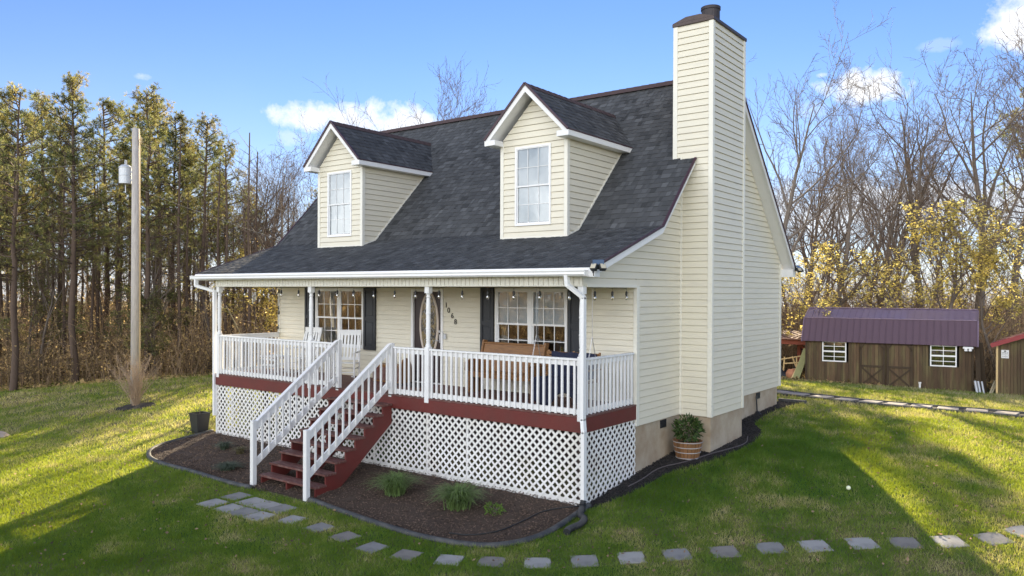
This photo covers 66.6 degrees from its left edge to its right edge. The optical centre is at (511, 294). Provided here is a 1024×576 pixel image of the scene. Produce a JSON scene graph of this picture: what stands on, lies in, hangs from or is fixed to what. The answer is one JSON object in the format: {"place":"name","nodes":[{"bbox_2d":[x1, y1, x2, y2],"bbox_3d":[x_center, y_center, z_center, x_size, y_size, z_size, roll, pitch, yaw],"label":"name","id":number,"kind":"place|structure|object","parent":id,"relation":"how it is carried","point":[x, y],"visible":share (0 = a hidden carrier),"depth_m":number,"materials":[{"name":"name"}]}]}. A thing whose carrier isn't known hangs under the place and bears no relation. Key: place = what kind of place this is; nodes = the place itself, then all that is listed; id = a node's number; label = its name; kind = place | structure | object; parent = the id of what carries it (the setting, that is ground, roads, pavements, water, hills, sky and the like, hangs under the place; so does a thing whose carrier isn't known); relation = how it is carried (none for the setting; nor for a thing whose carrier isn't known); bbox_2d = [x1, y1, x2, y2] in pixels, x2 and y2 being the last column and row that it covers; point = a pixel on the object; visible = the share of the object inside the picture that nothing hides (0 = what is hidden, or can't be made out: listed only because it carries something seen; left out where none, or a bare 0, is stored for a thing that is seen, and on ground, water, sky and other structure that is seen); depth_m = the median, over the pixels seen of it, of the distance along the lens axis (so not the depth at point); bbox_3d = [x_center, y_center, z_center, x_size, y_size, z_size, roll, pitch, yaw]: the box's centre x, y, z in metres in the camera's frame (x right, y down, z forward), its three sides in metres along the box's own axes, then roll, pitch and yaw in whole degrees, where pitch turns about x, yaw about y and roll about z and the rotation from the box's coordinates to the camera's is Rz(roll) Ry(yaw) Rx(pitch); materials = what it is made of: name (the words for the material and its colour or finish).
{"place":"outdoors","nodes":[
{"label":"outdoors","id":0,"kind":"place"},
{"bbox_2d":[363,470,427,497],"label":"ornamental grass","id":1,"kind":"object","parent":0,"point":[395,484],"depth_m":13.65,"materials":[{"name":"green plant"}]},
{"bbox_2d":[0,301,1023,575],"bbox_3d":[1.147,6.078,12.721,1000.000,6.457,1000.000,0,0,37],"label":"lawn","id":2,"kind":"structure","parent":0,"point":[320,517],"depth_m":12.49,"materials":[{"name":"green plant"}]},
{"bbox_2d":[0,109,50,361],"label":"pine tree","id":3,"kind":"object","parent":2,"relation":"on","point":[20,201],"visible":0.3,"depth_m":35.98,"materials":[{"name":"green plant"}]},
{"bbox_2d":[0,115,51,264],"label":"pine tree","id":4,"kind":"object","parent":2,"relation":"on","point":[10,215],"visible":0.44,"depth_m":33.47,"materials":[{"name":"green plant"}]},
{"bbox_2d":[7,108,71,329],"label":"pine tree","id":5,"kind":"object","parent":2,"relation":"on","point":[23,137],"visible":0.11,"depth_m":43.76,"materials":[{"name":"green plant"}]},
{"bbox_2d":[0,89,86,346],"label":"pine tree","id":6,"kind":"object","parent":2,"relation":"on","point":[40,110],"visible":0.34,"depth_m":37.51,"materials":[{"name":"green plant"}]},
{"bbox_2d":[0,81,90,390],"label":"pine tree","id":7,"kind":"object","parent":2,"relation":"on","point":[16,259],"visible":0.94,"depth_m":31.04,"materials":[{"name":"green plant"}]},
{"bbox_2d":[0,260,91,374],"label":"budding tree","id":8,"kind":"object","parent":2,"relation":"on","point":[40,308],"visible":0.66,"depth_m":34.21,"materials":[{"name":"yellow plant"}]},
{"bbox_2d":[20,197,89,376],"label":"bare tree","id":9,"kind":"object","parent":2,"relation":"on","point":[56,276],"visible":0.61,"depth_m":33.49,"materials":[{"name":"brown plant"}]},
{"bbox_2d":[42,152,71,375],"bbox_3d":[-19.815,-1.177,34.428,1.750,10.363,1.979,0,0,-6],"label":"slender trunk","id":10,"kind":"object","parent":2,"relation":"on","point":[64,301],"visible":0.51,"depth_m":34.34,"materials":[{"name":"brown plant"}]},
{"bbox_2d":[5,114,112,351],"bbox_3d":[-20.378,-2.277,35.770,4.281,12.447,4.541,0,0,44],"label":"pine tree","id":11,"kind":"object","parent":2,"relation":"on","point":[53,164],"visible":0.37,"depth_m":35.84,"materials":[{"name":"green plant"}]},
{"bbox_2d":[0,70,130,381],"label":"pine tree","id":12,"kind":"object","parent":2,"relation":"on","point":[72,85],"visible":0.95,"depth_m":31.81,"materials":[{"name":"green plant"}]},
{"bbox_2d":[67,217,114,368],"bbox_3d":[-18.936,0.063,35.051,1.979,7.616,1.750,0,0,-13],"label":"slender trunk","id":13,"kind":"object","parent":2,"relation":"on","point":[91,314],"visible":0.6,"depth_m":35.07,"materials":[{"name":"brown plant"}]},
{"bbox_2d":[62,142,129,355],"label":"pine tree","id":14,"kind":"object","parent":2,"relation":"on","point":[98,154],"visible":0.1,"depth_m":44.01,"materials":[{"name":"green plant"}]},
{"bbox_2d":[80,184,115,364],"bbox_3d":[-19.233,-0.612,36.176,1.750,9.029,1.979,0,0,42],"label":"slender trunk","id":15,"kind":"object","parent":2,"relation":"on","point":[98,297],"visible":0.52,"depth_m":36.22,"materials":[{"name":"brown plant"}]},
{"bbox_2d":[42,96,157,351],"bbox_3d":[-20.713,-3.164,39.754,5.489,14.052,5.351,0,0,-19],"label":"pine tree","id":16,"kind":"object","parent":2,"relation":"on","point":[110,106],"visible":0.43,"depth_m":39.75,"materials":[{"name":"green plant"}]},
{"bbox_2d":[34,169,167,362],"bbox_3d":[-19.275,-1.157,36.411,5.365,9.870,3.775,0,0,14],"label":"bare tree","id":17,"kind":"object","parent":2,"relation":"on","point":[80,232],"visible":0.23,"depth_m":36.56,"materials":[{"name":"brown plant"}]},
{"bbox_2d":[0,359,234,390],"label":"leaf litter","id":18,"kind":"object","parent":2,"relation":"on","point":[82,380],"visible":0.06,"depth_m":31.62,"materials":[{"name":"brown plant"}]},
{"bbox_2d":[76,141,163,354],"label":"pine tree","id":19,"kind":"object","parent":2,"relation":"on","point":[123,148],"visible":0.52,"depth_m":35.88,"materials":[{"name":"green plant"}]},
{"bbox_2d":[88,102,166,312],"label":"pine tree","id":20,"kind":"object","parent":2,"relation":"on","point":[134,120],"visible":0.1,"depth_m":44.90,"materials":[{"name":"green plant"}]},
{"bbox_2d":[118,128,142,403],"bbox_3d":[-12.082,-0.753,24.742,0.751,9.018,0.395,0,0,-8],"label":"utility pole","id":21,"kind":"object","parent":2,"relation":"on","point":[128,174],"visible":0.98,"depth_m":24.61,"materials":[{"name":"wood"}]},
{"bbox_2d":[114,402,154,410],"bbox_3d":[-11.689,3.459,24.206,1.210,0.152,1.100,0,0,37],"label":"mulch ring","id":22,"kind":"object","parent":2,"relation":"on","point":[134,407],"visible":0.85,"depth_m":24.02,"materials":[{"name":"brown wood"}]},
{"bbox_2d":[99,352,162,405],"bbox_3d":[-11.717,2.596,24.171,1.989,1.712,1.756,0,0,14],"label":"bare bush","id":23,"kind":"object","parent":22,"relation":"on","point":[135,395],"visible":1,"depth_m":24.11,"materials":[{"name":"brown plant"}]},
{"bbox_2d":[0,288,277,387],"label":"underbrush","id":24,"kind":"object","parent":2,"relation":"on","point":[195,369],"visible":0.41,"depth_m":32.46,"materials":[{"name":"brown plant"}]},
{"bbox_2d":[0,287,277,386],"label":"dry leaves","id":25,"kind":"object","parent":2,"relation":"on","point":[65,360],"visible":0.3,"depth_m":32.65,"materials":[{"name":"brown plant"}]},
{"bbox_2d":[2,218,277,359],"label":"dry leaves","id":26,"kind":"object","parent":2,"relation":"on","point":[126,309],"visible":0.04,"depth_m":38.41,"materials":[{"name":"brown plant"}]},
{"bbox_2d":[91,278,194,373],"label":"cedar tree","id":27,"kind":"object","parent":2,"relation":"on","point":[143,328],"visible":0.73,"depth_m":32.60,"materials":[{"name":"green plant"}]},
{"bbox_2d":[81,82,211,374],"bbox_3d":[-14.880,-2.711,32.866,4.420,12.850,4.689,0,0,33],"label":"pine tree","id":28,"kind":"object","parent":2,"relation":"on","point":[148,127],"visible":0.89,"depth_m":32.94,"materials":[{"name":"green plant"}]},
{"bbox_2d":[102,215,201,371],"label":"bare tree","id":29,"kind":"object","parent":2,"relation":"on","point":[166,304],"visible":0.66,"depth_m":33.11,"materials":[{"name":"brown plant"}]},
{"bbox_2d":[97,100,208,362],"bbox_3d":[-16.869,-2.930,37.718,4.236,13.406,5.098,0,0,33],"label":"pine tree","id":30,"kind":"object","parent":2,"relation":"on","point":[165,177],"visible":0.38,"depth_m":37.80,"materials":[{"name":"green plant"}]},
{"bbox_2d":[1,201,308,373],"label":"underbrush","id":31,"kind":"object","parent":2,"relation":"on","point":[85,308],"visible":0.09,"depth_m":38.61,"materials":[{"name":"brown plant"}]},
{"bbox_2d":[123,109,209,337],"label":"pine tree","id":32,"kind":"object","parent":2,"relation":"on","point":[183,127],"visible":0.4,"depth_m":38.90,"materials":[{"name":"green plant"}]},
{"bbox_2d":[154,133,197,372],"bbox_3d":[-14.204,-1.594,33.192,1.750,10.535,1.979,0,0,-8],"label":"slender trunk","id":33,"kind":"object","parent":2,"relation":"on","point":[178,261],"visible":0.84,"depth_m":33.10,"materials":[{"name":"brown plant"}]},
{"bbox_2d":[151,136,216,339],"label":"pine tree","id":34,"kind":"object","parent":2,"relation":"on","point":[185,169],"visible":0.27,"depth_m":39.59,"materials":[{"name":"green plant"}]},
{"bbox_2d":[171,191,208,370],"bbox_3d":[-14.089,-0.439,33.627,1.750,8.097,1.979,0,0,-42],"label":"slender trunk","id":35,"kind":"object","parent":2,"relation":"on","point":[186,278],"visible":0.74,"depth_m":33.57,"materials":[{"name":"brown plant"}]},
{"bbox_2d":[157,209,238,368],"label":"bare tree","id":36,"kind":"object","parent":2,"relation":"on","point":[204,306],"visible":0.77,"depth_m":33.72,"materials":[{"name":"brown plant"}]},
{"bbox_2d":[189,411,210,433],"bbox_3d":[-7.726,3.177,19.295,0.378,0.522,0.378,0,0,37],"label":"black planter","id":37,"kind":"object","parent":2,"relation":"on","point":[199,421],"visible":0.96,"depth_m":19.19,"materials":[{"name":"plastic"}]},
{"bbox_2d":[162,111,246,367],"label":"pine tree","id":38,"kind":"object","parent":2,"relation":"on","point":[211,138],"visible":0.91,"depth_m":34.96,"materials":[{"name":"green plant"}]},
{"bbox_2d":[165,242,277,332],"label":"budding tree","id":39,"kind":"object","parent":2,"relation":"on","point":[272,314],"visible":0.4,"depth_m":35.25,"materials":[{"name":"yellow plant"}]},
{"bbox_2d":[185,138,262,333],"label":"pine tree","id":40,"kind":"object","parent":2,"relation":"on","point":[230,148],"visible":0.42,"depth_m":39.00,"materials":[{"name":"green plant"}]},
{"bbox_2d":[203,157,247,364],"bbox_3d":[-12.627,-1.248,34.268,1.979,9.648,1.750,0,0,-20],"label":"slender trunk","id":41,"kind":"object","parent":2,"relation":"on","point":[226,297],"visible":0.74,"depth_m":34.30,"materials":[{"name":"brown plant"}]},
{"bbox_2d":[181,135,307,325],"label":"bare tree","id":42,"kind":"object","parent":2,"relation":"on","point":[267,201],"visible":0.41,"depth_m":40.54,"materials":[{"name":"brown plant"}]},
{"bbox_2d":[226,133,269,347],"bbox_3d":[-11.445,-1.773,34.187,1.979,10.615,1.750,0,0,-2],"label":"slender trunk","id":43,"kind":"object","parent":2,"relation":"on","point":[248,251],"visible":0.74,"depth_m":34.09,"materials":[{"name":"brown plant"}]},
{"bbox_2d":[202,145,317,298],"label":"bare tree","id":44,"kind":"object","parent":2,"relation":"on","point":[273,292],"visible":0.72,"depth_m":35.23,"materials":[{"name":"brown plant"}]},
{"bbox_2d":[228,155,306,293],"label":"bare tree","id":45,"kind":"object","parent":2,"relation":"on","point":[267,221],"visible":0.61,"depth_m":37.87,"materials":[{"name":"brown plant"}]},
{"bbox_2d":[220,114,324,324],"bbox_3d":[-12.116,-2.963,38.894,5.986,13.059,5.927,0,0,-2],"label":"bare tree","id":46,"kind":"object","parent":2,"relation":"on","point":[293,177],"visible":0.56,"depth_m":38.90,"materials":[{"name":"brown plant"}]},
{"bbox_2d":[250,340,394,500],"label":"porch steps","id":47,"kind":"structure","parent":2,"relation":"on","point":[314,463],"depth_m":14.91,"materials":[{"name":"red paint"}]},
{"bbox_2d":[151,430,578,541],"bbox_3d":[-3.776,3.522,15.107,11.000,0.236,2.420,0,0,37],"label":"mulch bed","id":48,"kind":"object","parent":2,"relation":"on","point":[437,513],"visible":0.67,"depth_m":13.43,"materials":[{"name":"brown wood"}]},
{"bbox_2d":[146,429,253,489],"bbox_3d":[-6.838,3.501,16.628,1.612,0.304,5.522,0,0,-28],"label":"garden edging","id":49,"kind":"object","parent":48,"relation":"on","point":[150,457],"visible":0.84,"depth_m":16.11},
{"bbox_2d":[426,479,491,511],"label":"ornamental grass","id":50,"kind":"object","parent":48,"relation":"on","point":[456,498],"depth_m":12.79,"materials":[{"name":"green plant"}]},
{"bbox_2d":[303,53,499,127],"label":"bare tree","id":51,"kind":"object","parent":2,"relation":"on","point":[458,92],"visible":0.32,"depth_m":33.07,"materials":[{"name":"brown plant"}]},
{"bbox_2d":[307,497,590,548],"bbox_3d":[-1.330,3.540,12.391,5.012,0.316,1.828,0,0,12],"label":"garden edging","id":52,"kind":"object","parent":2,"relation":"on","point":[555,527],"visible":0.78,"depth_m":11.77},
{"bbox_2d":[190,4,803,504],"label":"house","id":53,"kind":"structure","parent":2,"relation":"on","point":[658,202],"depth_m":15.66,"materials":[{"name":"beige plastic"}]},
{"bbox_2d":[283,327,322,372],"bbox_3d":[-5.085,1.357,18.934,0.570,1.104,0.930,0,0,25],"label":"rocking chair","id":54,"kind":"object","parent":53,"relation":"on","point":[317,330],"visible":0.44,"depth_m":19.20,"materials":[{"name":"white paint"}]},
{"bbox_2d":[315,288,362,348],"bbox_3d":[-4.169,0.708,19.091,1.760,1.730,0.200,0,0,37],"label":"window","id":55,"kind":"structure","parent":53,"relation":"in","point":[340,304],"depth_m":19.21,"materials":[{"name":"white plastic"}]},
{"bbox_2d":[327,170,352,236],"bbox_3d":[-4.191,-2.210,19.025,0.870,1.585,0.075,0,0,37],"label":"window","id":56,"kind":"structure","parent":53,"relation":"in","point":[339,184],"depth_m":19.07,"materials":[{"name":"white glass"}]},
{"bbox_2d":[331,330,361,378],"bbox_3d":[-3.773,1.368,17.736,0.570,1.104,0.930,0,0,2],"label":"rocking chair","id":57,"kind":"object","parent":53,"relation":"on","point":[345,333],"visible":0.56,"depth_m":18.03,"materials":[{"name":"white paint"}]},
{"bbox_2d":[373,358,410,382],"bbox_3d":[-2.702,1.666,17.462,0.940,0.560,0.360,0,0,37],"label":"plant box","id":58,"kind":"object","parent":53,"relation":"on","point":[383,373],"visible":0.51,"depth_m":17.28,"materials":[{"name":"brown wood"}]},
{"bbox_2d":[227,286,627,330],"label":"string lights","id":59,"kind":"object","parent":53,"relation":"hanging from","point":[569,293],"visible":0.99,"depth_m":15.26},
{"bbox_2d":[414,292,440,382],"bbox_3d":[-1.874,0.932,17.255,0.836,1.998,0.126,0,0,37],"label":"front door","id":60,"kind":"structure","parent":53,"relation":"in","point":[420,302],"depth_m":17.30,"materials":[{"name":"brown glass"}]},
{"bbox_2d":[464,340,548,398],"bbox_3d":[-0.115,1.446,15.394,1.584,1.040,0.680,0,0,37],"label":"wooden pew","id":61,"kind":"object","parent":53,"relation":"on","point":[509,348],"visible":0.59,"depth_m":15.52,"materials":[{"name":"brown wood"}]},
{"bbox_2d":[495,289,567,351],"bbox_3d":[0.412,0.743,15.608,1.770,1.730,0.200,0,0,37],"label":"window","id":62,"kind":"structure","parent":53,"relation":"in","point":[552,309],"depth_m":15.52,"materials":[{"name":"white plastic"}]},
{"bbox_2d":[515,143,551,225],"bbox_3d":[0.425,-2.175,15.514,0.870,1.585,0.075,0,0,37],"label":"window","id":63,"kind":"structure","parent":53,"relation":"in","point":[533,166],"depth_m":15.54,"materials":[{"name":"white glass"}]},
{"bbox_2d":[528,286,600,383],"bbox_3d":[0.955,0.686,14.067,1.260,1.783,0.625,0,0,37],"label":"porch swing","id":64,"kind":"object","parent":53,"relation":"hanging from","point":[541,365],"visible":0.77,"depth_m":14.20,"materials":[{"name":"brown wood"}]},
{"bbox_2d":[534,351,596,404],"bbox_3d":[0.942,1.519,13.992,1.026,0.943,0.636,0,0,37],"label":"throw blanket","id":65,"kind":"object","parent":64,"relation":"on","point":[564,354],"visible":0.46,"depth_m":13.97,"materials":[{"name":"fabric"}]},
{"bbox_2d":[1,399,1023,571],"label":"fallen leaves","id":66,"kind":"object","parent":2,"relation":"on","point":[653,570],"visible":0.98,"depth_m":11.55,"materials":[{"name":"brown plant"}]},
{"bbox_2d":[563,500,587,535],"bbox_3d":[1.052,3.442,12.082,0.251,0.285,1.094,0,0,19],"label":"drain pipe","id":67,"kind":"object","parent":2,"relation":"on","point":[580,523],"visible":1,"depth_m":11.91,"materials":[{"name":"black plastic"}]},
{"bbox_2d":[576,401,798,509],"bbox_3d":[4.636,3.163,16.576,1.320,0.620,10.450,0,0,37],"label":"side mulch bed","id":68,"kind":"object","parent":2,"relation":"on","point":[636,479],"visible":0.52,"depth_m":14.52,"materials":[{"name":"brown wood"}]},
{"bbox_2d":[672,438,702,459],"bbox_3d":[3.376,2.964,14.995,0.582,0.340,0.582,0,0,37],"label":"barrel planter","id":69,"kind":"object","parent":68,"relation":"on","point":[681,448],"visible":0.94,"depth_m":14.80,"materials":[{"name":"brown wood"}]},
{"bbox_2d":[671,412,705,442],"bbox_3d":[3.380,2.565,14.995,0.696,0.626,0.686,0,0,37],"label":"potted shrub","id":70,"kind":"object","parent":69,"relation":"on","point":[687,427],"visible":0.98,"depth_m":14.91,"materials":[{"name":"green plant"}]},
{"bbox_2d":[781,330,804,376],"bbox_3d":[11.530,2.719,34.437,3.904,2.230,2.852,0,0,37],"label":"lean to","id":71,"kind":"object","parent":2,"relation":"on","point":[787,339],"visible":0.24,"depth_m":32.96,"materials":[{"name":"red wood"}]},
{"bbox_2d":[746,0,902,253],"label":"bare tree","id":72,"kind":"object","parent":2,"relation":"on","point":[802,228],"visible":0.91,"depth_m":35.72,"materials":[{"name":"brown plant"}]},
{"bbox_2d":[771,146,886,303],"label":"bare tree","id":73,"kind":"object","parent":2,"relation":"on","point":[803,249],"visible":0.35,"depth_m":47.83,"materials":[{"name":"brown plant"}]},
{"bbox_2d":[781,239,882,368],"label":"budding tree","id":74,"kind":"object","parent":2,"relation":"on","point":[830,303],"visible":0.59,"depth_m":35.15,"materials":[{"name":"yellow plant"}]},
{"bbox_2d":[792,74,893,354],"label":"bare tree","id":75,"kind":"object","parent":2,"relation":"on","point":[825,197],"visible":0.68,"depth_m":40.31,"materials":[{"name":"brown plant"}]},
{"bbox_2d":[788,184,900,306],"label":"bare tree","id":76,"kind":"object","parent":2,"relation":"on","point":[842,242],"visible":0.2,"depth_m":50.64,"materials":[{"name":"brown plant"}]},
{"bbox_2d":[792,122,898,301],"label":"bare tree","id":77,"kind":"object","parent":2,"relation":"on","point":[842,240],"visible":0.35,"depth_m":46.62,"materials":[{"name":"brown plant"}]},
{"bbox_2d":[768,99,952,306],"bbox_3d":[16.065,-2.425,36.926,8.365,12.773,6.914,0,0,-20],"label":"bare tree","id":78,"kind":"object","parent":2,"relation":"on","point":[848,237],"visible":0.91,"depth_m":36.66,"materials":[{"name":"brown plant"}]},
{"bbox_2d":[790,95,981,306],"bbox_3d":[18.205,-3.012,38.285,7.257,14.194,8.669,0,0,-43],"label":"bare tree","id":79,"kind":"object","parent":2,"relation":"on","point":[892,225],"visible":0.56,"depth_m":38.27,"materials":[{"name":"brown plant"}]},
{"bbox_2d":[828,242,949,308],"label":"budding tree","id":80,"kind":"object","parent":2,"relation":"on","point":[904,257],"visible":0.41,"depth_m":35.45,"materials":[{"name":"yellow plant"}]},
{"bbox_2d":[801,307,978,391],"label":"barn shed","id":81,"kind":"structure","parent":2,"relation":"on","point":[931,348],"depth_m":30.29,"materials":[{"name":"brown wood"}]},
{"bbox_2d":[859,343,884,384],"bbox_3d":[14.055,2.723,30.418,0.920,1.765,0.051,0,0,31],"label":"shed door","id":82,"kind":"structure","parent":81,"relation":"in","point":[871,354],"depth_m":30.42,"materials":[{"name":"brown wood"}]},
{"bbox_2d":[886,344,912,387],"bbox_3d":[14.871,2.728,29.932,0.919,1.765,0.051,0,0,31],"label":"shed door","id":83,"kind":"structure","parent":81,"relation":"in","point":[903,352],"depth_m":29.92,"materials":[{"name":"brown wood"}]},
{"bbox_2d":[799,86,980,255],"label":"bare tree","id":84,"kind":"object","parent":2,"relation":"on","point":[883,230],"visible":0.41,"depth_m":42.91,"materials":[{"name":"brown plant"}]},
{"bbox_2d":[836,169,958,305],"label":"bare tree","id":85,"kind":"object","parent":2,"relation":"on","point":[907,247],"visible":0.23,"depth_m":43.95,"materials":[{"name":"brown plant"}]},
{"bbox_2d":[777,393,1023,417],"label":"path edging","id":86,"kind":"object","parent":2,"relation":"on","point":[946,410],"visible":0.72,"depth_m":20.01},
{"bbox_2d":[777,389,1023,413],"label":"path edging","id":87,"kind":"object","parent":2,"relation":"on","point":[1020,412],"visible":0.56,"depth_m":20.69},
{"bbox_2d":[781,197,1023,365],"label":"underbrush","id":88,"kind":"object","parent":2,"relation":"on","point":[854,299],"visible":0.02,"depth_m":43.46,"materials":[{"name":"plant"}]},
{"bbox_2d":[781,268,1023,381],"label":"underbrush","id":89,"kind":"object","parent":2,"relation":"on","point":[988,365],"visible":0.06,"depth_m":34.35,"materials":[{"name":"plant"}]},
{"bbox_2d":[783,18,1023,307],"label":"bare tree","id":90,"kind":"object","parent":2,"relation":"on","point":[908,168],"visible":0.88,"depth_m":36.74,"materials":[{"name":"brown plant"}]},
{"bbox_2d":[817,194,1023,312],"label":"budding tree","id":91,"kind":"object","parent":2,"relation":"on","point":[956,260],"visible":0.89,"depth_m":33.12,"materials":[{"name":"yellow plant"}]},
{"bbox_2d":[886,149,986,307],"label":"bare tree","id":92,"kind":"object","parent":2,"relation":"on","point":[944,232],"visible":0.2,"depth_m":48.33,"materials":[{"name":"brown plant"}]},
{"bbox_2d":[930,535,969,547],"bbox_3d":[5.964,3.383,10.636,0.371,0.054,0.371,-3,6,1],"label":"paver","id":93,"kind":"object","parent":2,"relation":"on","point":[953,541],"visible":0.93,"depth_m":10.62,"materials":[{"name":"stone"}]},
{"bbox_2d":[878,23,1023,341],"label":"bare tree","id":94,"kind":"object","parent":2,"relation":"on","point":[974,178],"visible":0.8,"depth_m":36.42,"materials":[{"name":"brown plant"}]},
{"bbox_2d":[928,224,1023,380],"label":"budding tree","id":95,"kind":"object","parent":2,"relation":"on","point":[1006,304],"visible":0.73,"depth_m":32.22,"materials":[{"name":"yellow plant"}]},
{"bbox_2d":[941,138,1022,310],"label":"bare tree","id":96,"kind":"object","parent":2,"relation":"on","point":[990,177],"visible":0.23,"depth_m":50.39,"materials":[{"name":"brown plant"}]},
{"bbox_2d":[946,159,1023,332],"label":"bare tree","id":97,"kind":"object","parent":2,"relation":"on","point":[1020,221],"visible":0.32,"depth_m":42.93,"materials":[{"name":"brown plant"}]},
{"bbox_2d":[949,40,1023,333],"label":"bare tree","id":98,"kind":"object","parent":2,"relation":"on","point":[1018,255],"visible":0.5,"depth_m":38.73,"materials":[{"name":"brown plant"}]},
{"bbox_2d":[957,87,1023,294],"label":"pine tree","id":99,"kind":"object","parent":2,"relation":"on","point":[1001,129],"visible":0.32,"depth_m":43.36,"materials":[{"name":"green plant"}]},
{"bbox_2d":[960,7,1023,205],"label":"bare tree","id":100,"kind":"object","parent":2,"relation":"on","point":[1018,146],"visible":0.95,"depth_m":34.78,"materials":[{"name":"brown plant"}]},
{"bbox_2d":[973,532,1015,545],"bbox_3d":[6.567,3.343,10.636,0.374,0.054,0.369,-5,6,-7],"label":"paver","id":101,"kind":"object","parent":2,"relation":"on","point":[997,538],"visible":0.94,"depth_m":10.63,"materials":[{"name":"stone"}]},
{"bbox_2d":[990,332,1023,396],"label":"shed","id":102,"kind":"structure","parent":2,"relation":"on","point":[1009,364],"depth_m":27.41,"materials":[{"name":"brown wood"}]},
{"bbox_2d":[0,0,1023,308],"label":"sky","id":103,"kind":"structure","parent":0,"point":[245,63],"materials":[{"name":"blue"}]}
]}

